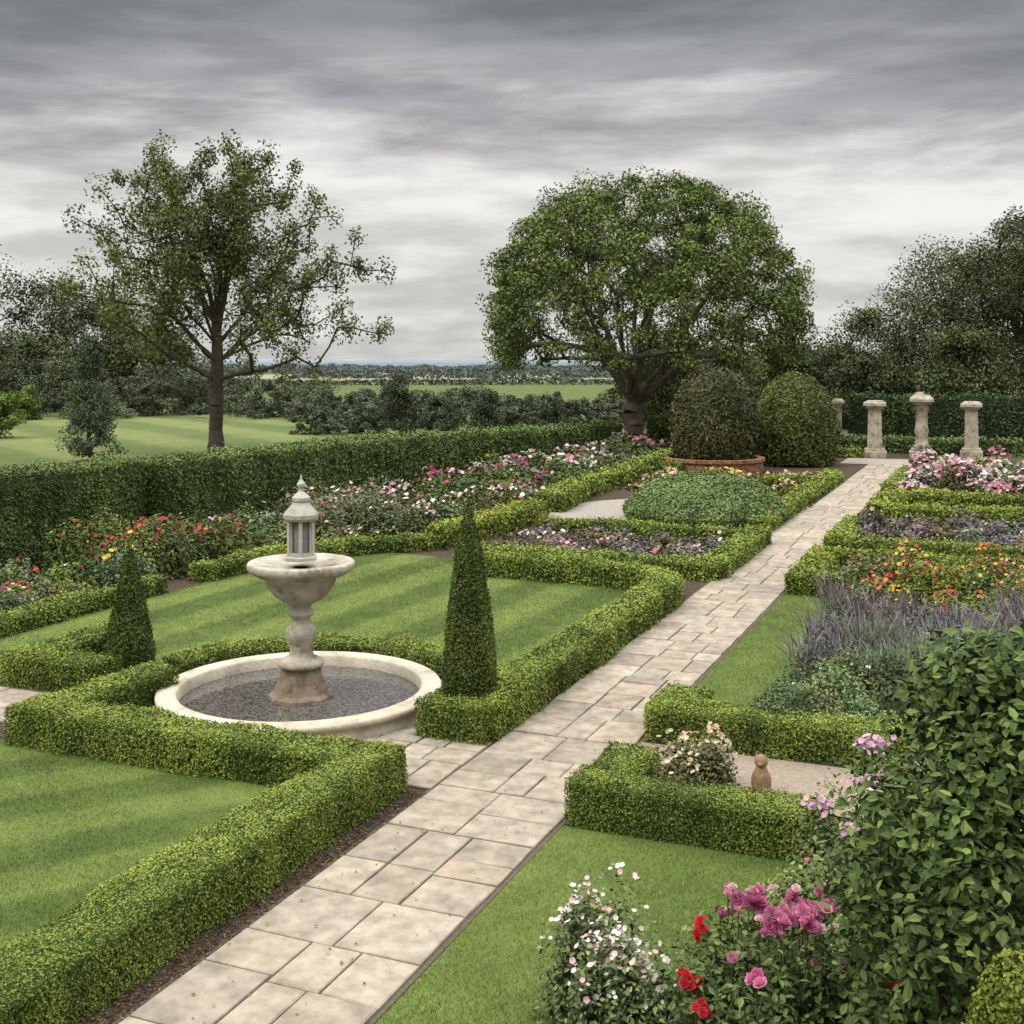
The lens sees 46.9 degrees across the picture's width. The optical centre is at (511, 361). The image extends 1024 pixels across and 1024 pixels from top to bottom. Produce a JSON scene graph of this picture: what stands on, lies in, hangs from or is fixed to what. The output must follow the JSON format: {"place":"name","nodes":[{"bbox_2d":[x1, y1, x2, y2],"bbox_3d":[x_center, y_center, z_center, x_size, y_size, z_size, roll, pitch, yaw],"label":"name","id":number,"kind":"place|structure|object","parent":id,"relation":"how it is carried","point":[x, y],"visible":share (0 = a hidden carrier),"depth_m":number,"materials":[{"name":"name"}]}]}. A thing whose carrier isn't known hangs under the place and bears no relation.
{"place":"outdoors","nodes":[
{"label":"outdoors","id":0,"kind":"place"},
{"bbox_2d":[0,739,17,752],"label":"lawn","id":1,"kind":"structure","parent":0,"point":[4,748],"depth_m":13.75,"materials":[{"name":"green plant"}]},
{"bbox_2d":[0,745,273,957],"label":"lawn","id":2,"kind":"structure","parent":0,"point":[74,830],"depth_m":11.52,"materials":[{"name":"green plant"}]},
{"bbox_2d":[0,678,549,789],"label":"stone terrace","id":3,"kind":"structure","parent":0,"point":[451,758],"depth_m":13.62,"materials":[{"name":"beige stone"}]},
{"bbox_2d":[154,475,441,738],"bbox_3d":[-2.774,2.990,15.523,3.700,3.020,3.700,0,0,23],"label":"stone fountain","id":4,"kind":"object","parent":3,"relation":"on","point":[302,686],"visible":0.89,"depth_m":15.37,"materials":[{"name":"stone"}]},
{"bbox_2d":[162,631,449,679],"bbox_3d":[-2.212,4.299,16.886,5.236,0.431,2.448,0,0,23],"label":"boxwood hedge","id":5,"kind":"object","parent":3,"relation":"on","point":[429,656],"visible":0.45,"depth_m":17.38,"materials":[{"name":"green plant"}]},
{"bbox_2d":[0,552,628,674],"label":"lawn","id":6,"kind":"structure","parent":0,"point":[385,595],"depth_m":21.34,"materials":[{"name":"green plant"}]},
{"bbox_2d":[0,617,153,691],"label":"boxwood hedge","id":7,"kind":"object","parent":6,"relation":"on","point":[70,659],"visible":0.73,"depth_m":16.29,"materials":[{"name":"green plant"}]},
{"bbox_2d":[103,542,156,670],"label":"conical topiary","id":8,"kind":"object","parent":6,"relation":"on","point":[131,640],"visible":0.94,"depth_m":17.21,"materials":[{"name":"green plant"}]},
{"bbox_2d":[412,548,686,745],"bbox_3d":[1.049,4.205,19.593,4.451,0.636,11.754,0,0,0],"label":"boxwood hedge","id":9,"kind":"object","parent":6,"relation":"on","point":[550,670],"visible":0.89,"depth_m":17.32,"materials":[{"name":"green plant"}]},
{"bbox_2d":[441,500,498,699],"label":"conical topiary","id":10,"kind":"object","parent":9,"relation":"on","point":[467,662],"visible":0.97,"depth_m":14.36,"materials":[{"name":"green plant"}]},
{"bbox_2d":[0,405,646,466],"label":"lawn","id":11,"kind":"structure","parent":0,"point":[35,439],"depth_m":72.23,"materials":[{"name":"green plant"}]},
{"bbox_2d":[0,384,108,438],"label":"round bushes","id":12,"kind":"object","parent":11,"relation":"on","point":[26,400],"visible":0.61,"depth_m":70.70,"materials":[{"name":"green plant"}]},
{"bbox_2d":[54,335,128,458],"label":"young tree","id":13,"kind":"object","parent":11,"relation":"on","point":[88,368],"visible":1,"depth_m":50.02,"materials":[{"name":"green plant"}]},
{"bbox_2d":[0,347,387,419],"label":"distant shrubs","id":14,"kind":"object","parent":11,"relation":"on","point":[167,382],"visible":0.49,"depth_m":99.27,"materials":[{"name":"green plant"}]},
{"bbox_2d":[55,129,396,452],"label":"deciduous tree","id":15,"kind":"object","parent":11,"relation":"on","point":[230,248],"visible":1,"depth_m":55.90,"materials":[{"name":"green plant"}]},
{"bbox_2d":[288,366,576,434],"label":"shrubbery","id":16,"kind":"object","parent":11,"relation":"on","point":[485,411],"visible":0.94,"depth_m":74.73,"materials":[{"name":"green plant"}]},
{"bbox_2d":[280,382,669,428],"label":"distant shrubs","id":17,"kind":"object","parent":11,"relation":"on","point":[510,409],"visible":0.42,"depth_m":82.87,"materials":[{"name":"green plant"}]},
{"bbox_2d":[112,464,903,1023],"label":"stone path","id":18,"kind":"structure","parent":0,"point":[345,912],"depth_m":10.85,"materials":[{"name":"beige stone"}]},
{"bbox_2d":[0,443,1023,1023],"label":"flower bed soil","id":19,"kind":"structure","parent":0,"point":[692,587],"depth_m":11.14,"materials":[{"name":"brown soil"}]},
{"bbox_2d":[0,556,118,611],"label":"flower border","id":20,"kind":"object","parent":19,"relation":"on","point":[24,584],"visible":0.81,"depth_m":22.45,"materials":[{"name":"green plant"}]},
{"bbox_2d":[0,453,148,572],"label":"tall hedge","id":21,"kind":"object","parent":19,"relation":"on","point":[39,501],"visible":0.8,"depth_m":26.01,"materials":[{"name":"green plant"}]},
{"bbox_2d":[0,573,168,638],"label":"boxwood hedge","id":22,"kind":"object","parent":19,"relation":"on","point":[61,607],"visible":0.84,"depth_m":20.57,"materials":[{"name":"green plant"}]},
{"bbox_2d":[38,506,256,586],"bbox_3d":[-7.987,3.843,25.523,3.603,1.383,4.705,0,0,23],"label":"rose bed","id":23,"kind":"object","parent":19,"relation":"on","point":[161,549],"visible":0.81,"depth_m":24.77,"materials":[{"name":"green plant"}]},
{"bbox_2d":[0,660,409,1023],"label":"boxwood hedge","id":24,"kind":"object","parent":19,"relation":"on","point":[73,968],"visible":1,"depth_m":10.59,"materials":[{"name":"green plant"}]},
{"bbox_2d":[0,635,448,788],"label":"path mortar","id":25,"kind":"object","parent":19,"relation":"on","point":[33,689],"visible":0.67,"depth_m":16.19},
{"bbox_2d":[120,432,404,531],"bbox_3d":[-6.768,3.415,34.325,2.169,2.261,12.028,0,0,23],"label":"tall hedge","id":26,"kind":"object","parent":19,"relation":"on","point":[212,482],"visible":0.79,"depth_m":32.24,"materials":[{"name":"green plant"}]},
{"bbox_2d":[164,487,465,554],"bbox_3d":[-5.066,4.003,30.521,5.859,1.091,7.300,0,0,23],"label":"flower border","id":27,"kind":"object","parent":19,"relation":"on","point":[267,529],"visible":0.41,"depth_m":29.69,"materials":[{"name":"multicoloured plant"}]},
{"bbox_2d":[186,529,445,581],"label":"boxwood hedge","id":28,"kind":"object","parent":19,"relation":"on","point":[234,564],"visible":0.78,"depth_m":27.00,"materials":[{"name":"green plant"}]},
{"bbox_2d":[243,477,434,540],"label":"rose bush","id":29,"kind":"object","parent":19,"relation":"on","point":[370,505],"visible":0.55,"depth_m":30.30,"materials":[{"name":"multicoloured plant"}]},
{"bbox_2d":[335,448,618,514],"bbox_3d":[-0.635,3.883,40.300,6.622,1.380,14.785,0,0,23],"label":"flower border","id":30,"kind":"object","parent":19,"relation":"on","point":[526,476],"visible":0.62,"depth_m":38.29,"materials":[{"name":"multicoloured plant"}]},
{"bbox_2d":[448,488,515,516],"bbox_3d":[-0.988,4.139,33.994,1.800,0.820,3.119,0,0,23],"label":"flower border","id":31,"kind":"object","parent":19,"relation":"on","point":[507,495],"visible":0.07,"depth_m":34.61,"materials":[{"name":"pink plant"}]},
{"bbox_2d":[422,497,551,549],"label":"boxwood hedge","id":32,"kind":"object","parent":19,"relation":"on","point":[508,517],"visible":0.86,"depth_m":30.72,"materials":[{"name":"green plant"}]},
{"bbox_2d":[365,419,624,488],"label":"tall hedge","id":33,"kind":"object","parent":19,"relation":"on","point":[444,450],"visible":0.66,"depth_m":45.65,"materials":[{"name":"green plant"}]},
{"bbox_2d":[532,430,672,462],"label":"flower border","id":34,"kind":"object","parent":19,"relation":"on","point":[620,447],"visible":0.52,"depth_m":53.22,"materials":[{"name":"pink plant"}]},
{"bbox_2d":[533,447,673,512],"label":"boxwood hedge","id":35,"kind":"object","parent":19,"relation":"on","point":[561,495],"visible":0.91,"depth_m":40.13,"materials":[{"name":"green plant"}]},
{"bbox_2d":[485,522,724,558],"bbox_3d":[2.134,4.274,27.926,5.636,0.533,4.801,0,0,23],"label":"rose bed","id":36,"kind":"object","parent":19,"relation":"on","point":[660,543],"visible":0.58,"depth_m":27.95,"materials":[{"name":"multicoloured plant"}]},
{"bbox_2d":[528,861,689,1023],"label":"shrub rose","id":37,"kind":"object","parent":19,"relation":"on","point":[599,980],"visible":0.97,"depth_m":7.76,"materials":[{"name":"white plant"}]},
{"bbox_2d":[453,515,772,581],"bbox_3d":[2.593,4.236,27.862,6.304,0.592,5.918,0,0,23],"label":"boxwood hedge","id":38,"kind":"object","parent":19,"relation":"on","point":[737,548],"visible":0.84,"depth_m":26.34,"materials":[{"name":"green plant"}]},
{"bbox_2d":[646,413,673,442],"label":"tall hedge","id":39,"kind":"object","parent":19,"relation":"on","point":[658,426],"visible":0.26,"depth_m":65.90,"materials":[{"name":"green plant"}]},
{"bbox_2d":[562,739,825,863],"bbox_3d":[1.847,4.241,11.527,2.439,0.532,1.408,0,0,23],"label":"boxwood hedge","id":40,"kind":"object","parent":19,"relation":"on","point":[621,791],"visible":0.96,"depth_m":11.06,"materials":[{"name":"green plant"}]},
{"bbox_2d":[651,721,740,789],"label":"rose bush","id":41,"kind":"object","parent":19,"relation":"on","point":[707,768],"visible":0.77,"depth_m":12.29,"materials":[{"name":"white plant"}]},
{"bbox_2d":[663,454,764,473],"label":"brick planter","id":42,"kind":"object","parent":19,"relation":"on","point":[754,465],"visible":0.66,"depth_m":47.36,"materials":[{"name":"brown brick"}]},
{"bbox_2d":[667,364,760,459],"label":"dome topiary","id":43,"kind":"object","parent":42,"relation":"on","point":[714,412],"visible":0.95,"depth_m":48.12,"materials":[{"name":"green plant"}]},
{"bbox_2d":[618,466,815,496],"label":"flower border","id":44,"kind":"object","parent":19,"relation":"on","point":[780,489],"visible":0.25,"depth_m":43.32,"materials":[{"name":"multicoloured plant"}]},
{"bbox_2d":[655,443,864,486],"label":"boxwood hedge","id":45,"kind":"object","parent":19,"relation":"on","point":[850,452],"visible":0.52,"depth_m":47.26,"materials":[{"name":"green plant"}]},
{"bbox_2d":[643,681,919,774],"bbox_3d":[3.158,4.245,13.873,3.176,0.530,1.228,0,0,23],"label":"boxwood hedge","id":46,"kind":"object","parent":19,"relation":"on","point":[774,733],"visible":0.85,"depth_m":13.54,"materials":[{"name":"green plant"}]},
{"bbox_2d":[645,880,930,1023],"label":"rose bush","id":47,"kind":"object","parent":19,"relation":"on","point":[733,987],"visible":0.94,"depth_m":7.04,"materials":[{"name":"green plant"}]},
{"bbox_2d":[745,467,846,530],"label":"boxwood hedge","id":48,"kind":"object","parent":19,"relation":"on","point":[804,496],"visible":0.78,"depth_m":36.80,"materials":[{"name":"green plant"}]},
{"bbox_2d":[754,370,843,466],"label":"dome topiary","id":49,"kind":"object","parent":19,"relation":"on","point":[797,413],"visible":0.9,"depth_m":50.43,"materials":[{"name":"green plant"}]},
{"bbox_2d":[767,851,948,1023],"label":"rose bush","id":50,"kind":"object","parent":19,"relation":"on","point":[834,986],"visible":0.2,"depth_m":7.38,"materials":[{"name":"green plant"}]},
{"bbox_2d":[748,646,1012,760],"bbox_3d":[4.933,4.088,14.210,4.358,0.845,2.433,0,0,23],"label":"shrub border","id":51,"kind":"object","parent":19,"relation":"on","point":[824,693],"visible":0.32,"depth_m":14.43,"materials":[{"name":"green plant"}]},
{"bbox_2d":[780,732,996,968],"bbox_3d":[3.005,3.825,9.348,1.717,1.425,1.892,0,0,23],"label":"phlox","id":52,"kind":"object","parent":19,"relation":"on","point":[841,836],"visible":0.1,"depth_m":9.40,"materials":[{"name":"pink plant"}]},
{"bbox_2d":[766,562,1023,686],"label":"lavender bed","id":53,"kind":"object","parent":19,"relation":"on","point":[828,641],"visible":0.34,"depth_m":17.26,"materials":[{"name":"purple plant"}]},
{"bbox_2d":[783,544,1023,597],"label":"boxwood hedge","id":54,"kind":"object","parent":19,"relation":"on","point":[797,581],"visible":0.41,"depth_m":23.98,"materials":[{"name":"green plant"}]},
{"bbox_2d":[843,750,977,846],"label":"shrub","id":55,"kind":"object","parent":19,"relation":"on","point":[907,766],"visible":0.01,"depth_m":11.11,"materials":[{"name":"green plant"}]},
{"bbox_2d":[817,615,1017,696],"bbox_3d":[5.974,3.981,15.394,3.753,1.056,2.311,0,0,23],"label":"catmint clump","id":56,"kind":"object","parent":19,"relation":"on","point":[908,649],"visible":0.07,"depth_m":15.52,"materials":[{"name":"green plant"}]},
{"bbox_2d":[811,613,1023,1023],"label":"leafy shrub","id":57,"kind":"object","parent":19,"relation":"on","point":[952,932],"visible":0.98,"depth_m":6.24,"materials":[{"name":"green plant"}]},
{"bbox_2d":[831,552,1022,573],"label":"flower border","id":58,"kind":"object","parent":19,"relation":"on","point":[891,559],"visible":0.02,"depth_m":24.18,"materials":[{"name":"orange plant"}]},
{"bbox_2d":[830,540,1023,636],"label":"rose bed","id":59,"kind":"object","parent":19,"relation":"on","point":[919,575],"visible":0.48,"depth_m":20.18,"materials":[{"name":"multicoloured plant"}]},
{"bbox_2d":[838,432,1023,456],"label":"boxwood hedge","id":60,"kind":"object","parent":19,"relation":"on","point":[942,445],"visible":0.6,"depth_m":57.41,"materials":[{"name":"green plant"}]},
{"bbox_2d":[854,506,1023,546],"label":"lavender bed","id":61,"kind":"object","parent":19,"relation":"on","point":[995,532],"visible":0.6,"depth_m":28.42,"materials":[{"name":"purple plant"}]},
{"bbox_2d":[877,456,1023,490],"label":"boxwood hedge","id":62,"kind":"object","parent":19,"relation":"on","point":[894,478],"visible":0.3,"depth_m":40.22,"materials":[{"name":"green plant"}]},
{"bbox_2d":[892,445,1023,495],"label":"rose bed","id":63,"kind":"object","parent":19,"relation":"on","point":[1000,474],"visible":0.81,"depth_m":38.57,"materials":[{"name":"pink plant"}]},
{"bbox_2d":[961,946,1023,1023],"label":"round shrub","id":64,"kind":"object","parent":19,"relation":"on","point":[1009,1005],"visible":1,"depth_m":4.75,"materials":[{"name":"green plant"}]},
{"bbox_2d":[0,0,1023,359],"label":"sky","id":65,"kind":"structure","parent":0,"point":[866,129],"materials":[{"name":"grey"}]},
{"bbox_2d":[42,366,1022,438],"bbox_3d":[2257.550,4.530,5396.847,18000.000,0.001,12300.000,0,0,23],"label":"ground","id":66,"kind":"structure","parent":0,"point":[576,391],"depth_m":209.63,"materials":[{"name":"green plant"}]},
{"bbox_2d":[0,244,210,411],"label":"distant trees","id":67,"kind":"object","parent":66,"relation":"on","point":[119,359],"visible":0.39,"depth_m":115.82,"materials":[{"name":"green plant"}]},
{"bbox_2d":[70,363,1014,385],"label":"distant hedgerows","id":68,"kind":"object","parent":66,"relation":"on","point":[474,371],"visible":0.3,"depth_m":326.85,"materials":[{"name":"green plant"}]},
{"bbox_2d":[475,164,818,440],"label":"dome crowned tree","id":69,"kind":"object","parent":66,"relation":"on","point":[685,265],"visible":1,"depth_m":57.68,"materials":[{"name":"green plant"}]},
{"bbox_2d":[616,323,766,433],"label":"trunk","id":70,"kind":"object","parent":66,"relation":"on","point":[669,389],"visible":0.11,"depth_m":71.90,"materials":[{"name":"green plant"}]},
{"bbox_2d":[597,233,1023,428],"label":"woodland","id":71,"kind":"object","parent":66,"relation":"on","point":[961,356],"visible":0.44,"depth_m":83.55,"materials":[{"name":"green plant"}]},
{"bbox_2d":[846,390,1023,441],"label":"tall hedge","id":72,"kind":"object","parent":66,"relation":"on","point":[1001,416],"visible":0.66,"depth_m":63.24,"materials":[{"name":"green plant"}]},
{"bbox_2d":[954,204,1023,394],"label":"oak tree","id":73,"kind":"object","parent":66,"relation":"on","point":[1015,255],"visible":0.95,"depth_m":79.44,"materials":[{"name":"green plant"}]},
{"bbox_2d":[138,359,1017,365],"bbox_3d":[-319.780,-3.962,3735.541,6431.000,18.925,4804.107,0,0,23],"label":"hills","id":74,"kind":"structure","parent":0,"point":[397,362],"depth_m":2625.79,"materials":[{"name":"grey plant"}]},
{"bbox_2d":[376,825,802,1023],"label":"lawn","id":75,"kind":"structure","parent":0,"point":[487,966],"depth_m":9.58,"materials":[{"name":"green plant"}]},
{"bbox_2d":[550,499,838,534],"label":"gravel path","id":76,"kind":"structure","parent":0,"point":[606,509],"depth_m":35.42,"materials":[{"name":"beige gravel"}]},
{"bbox_2d":[621,469,789,528],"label":"round shrub","id":77,"kind":"object","parent":76,"relation":"on","point":[717,497],"visible":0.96,"depth_m":32.39,"materials":[{"name":"green plant"}]},
{"bbox_2d":[696,594,843,708],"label":"lawn","id":78,"kind":"structure","parent":0,"point":[749,667],"depth_m":17.94,"materials":[{"name":"green plant"}]},
{"bbox_2d":[731,841,852,968],"bbox_3d":[2.204,4.103,8.746,1.190,0.869,1.268,0,0,23],"label":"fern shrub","id":79,"kind":"object","parent":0,"point":[827,868],"visible":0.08,"depth_m":8.83,"materials":[{"name":"green plant"}]},
{"bbox_2d":[637,742,1022,830],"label":"gravel path","id":80,"kind":"structure","parent":0,"point":[797,777],"depth_m":12.78,"materials":[{"name":"beige gravel"}]},
{"bbox_2d":[750,750,771,795],"bbox_3d":[2.598,4.270,12.300,0.240,0.440,0.240,0,0,23],"label":"cat statue","id":81,"kind":"object","parent":80,"relation":"on","point":[760,778],"visible":0.84,"depth_m":12.24,"materials":[{"name":"stone"}]},
{"bbox_2d":[832,399,843,434],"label":"stone pillar","id":82,"kind":"structure","parent":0,"point":[838,404],"depth_m":61.48,"materials":[{"name":"stone"}]},
{"bbox_2d":[863,400,886,457],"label":"stone pillar","id":83,"kind":"structure","parent":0,"point":[874,449],"depth_m":55.55,"materials":[{"name":"stone"}]},
{"bbox_2d":[841,458,909,464],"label":"gravel path","id":84,"kind":"structure","parent":0,"point":[874,461],"depth_m":53.23,"materials":[{"name":"beige gravel"}]},
{"bbox_2d":[909,392,934,457],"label":"stone pillar","id":85,"kind":"structure","parent":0,"point":[921,401],"depth_m":55.59,"materials":[{"name":"stone"}]},
{"bbox_2d":[960,401,982,457],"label":"stone pillar","id":86,"kind":"structure","parent":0,"point":[970,448],"depth_m":55.62,"materials":[{"name":"stone"}]},
{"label":"lawn","id":87,"kind":"structure","parent":0,"visible":0},
{"bbox_2d":[821,512,1023,557],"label":"boxwood hedge","id":88,"kind":"object","parent":87,"relation":"on","point":[842,533],"visible":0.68,"depth_m":26.76,"materials":[{"name":"green plant"}]},
{"bbox_2d":[864,485,1023,530],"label":"boxwood hedge","id":89,"kind":"object","parent":87,"relation":"on","point":[938,504],"visible":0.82,"depth_m":33.90,"materials":[{"name":"green plant"}]}
]}

